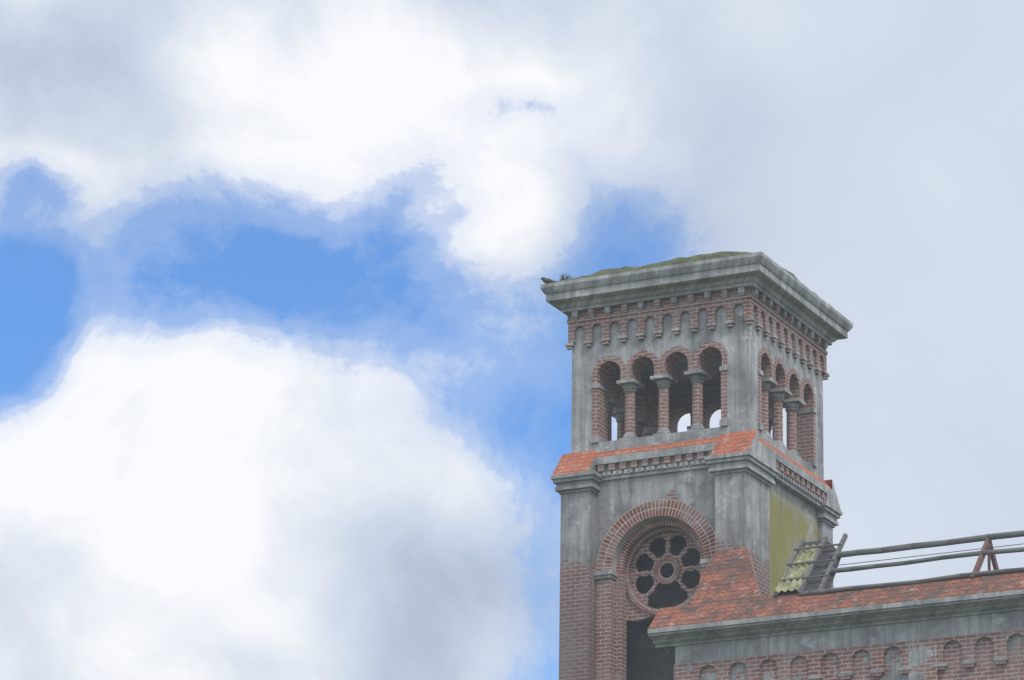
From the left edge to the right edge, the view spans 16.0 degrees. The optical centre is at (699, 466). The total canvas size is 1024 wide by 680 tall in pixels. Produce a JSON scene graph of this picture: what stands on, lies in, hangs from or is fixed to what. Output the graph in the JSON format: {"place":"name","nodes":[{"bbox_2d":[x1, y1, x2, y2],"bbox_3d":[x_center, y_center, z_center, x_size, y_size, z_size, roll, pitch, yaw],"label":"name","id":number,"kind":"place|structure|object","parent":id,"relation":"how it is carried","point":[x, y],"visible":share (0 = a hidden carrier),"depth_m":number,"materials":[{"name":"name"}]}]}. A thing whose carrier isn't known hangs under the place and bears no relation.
{"place":"outdoors","nodes":[
{"label":"outdoors","id":0,"kind":"place"},
{"bbox_2d":[0,0,1023,679],"label":"sky","id":1,"kind":"structure","parent":0,"point":[285,360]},
{"bbox_2d":[550,429,842,679],"bbox_3d":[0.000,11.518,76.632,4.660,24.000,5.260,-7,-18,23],"label":"tower shaft","id":2,"kind":"object","parent":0,"point":[648,531],"visible":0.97,"depth_m":77.81,"materials":[{"name":"paint"}]},
{"bbox_2d":[571,321,823,479],"bbox_3d":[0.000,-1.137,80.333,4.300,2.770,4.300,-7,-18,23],"label":"belfry","id":3,"kind":"object","parent":2,"relation":"on","point":[741,375],"visible":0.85,"depth_m":79.06,"materials":[{"name":"paint"}]},
{"bbox_2d":[540,252,852,379],"bbox_3d":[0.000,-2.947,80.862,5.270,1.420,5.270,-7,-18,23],"label":"cornice","id":4,"kind":"structure","parent":3,"relation":"on","point":[768,296],"depth_m":79.03,"materials":[{"name":"grey stone"}]},
{"bbox_2d":[541,277,555,282],"bbox_3d":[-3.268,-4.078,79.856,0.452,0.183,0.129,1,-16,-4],"label":"bird","id":5,"kind":"object","parent":4,"relation":"on","point":[545,280],"visible":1,"depth_m":79.81},
{"bbox_2d":[546,251,838,311],"bbox_3d":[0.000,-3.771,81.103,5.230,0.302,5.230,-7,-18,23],"label":"roof moss","id":6,"kind":"object","parent":4,"relation":"on","point":[681,260],"visible":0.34,"depth_m":78.71,"materials":[{"name":"green plant"}]},
{"bbox_2d":[648,571,1023,679],"bbox_3d":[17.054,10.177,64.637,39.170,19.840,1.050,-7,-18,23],"label":"nave wall","id":7,"kind":"structure","parent":0,"point":[966,628],"depth_m":72.83,"materials":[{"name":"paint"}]},
{"bbox_2d":[690,548,760,604],"bbox_3d":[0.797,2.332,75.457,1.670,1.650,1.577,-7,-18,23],"label":"roof patch","id":8,"kind":"object","parent":7,"relation":"on","point":[728,575],"visible":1,"depth_m":75.32,"materials":[{"name":"tile"}]},
{"bbox_2d":[773,530,1023,596],"bbox_3d":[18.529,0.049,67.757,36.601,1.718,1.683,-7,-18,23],"label":"roof timbers","id":9,"kind":"object","parent":7,"relation":"on","point":[822,571],"visible":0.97,"depth_m":73.82,"materials":[{"name":"grey wood"}]},
{"bbox_2d":[774,544,819,592],"bbox_3d":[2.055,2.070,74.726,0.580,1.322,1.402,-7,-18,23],"label":"corrugated sheet","id":10,"kind":"object","parent":9,"relation":"on","point":[801,570],"visible":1,"depth_m":74.59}
]}

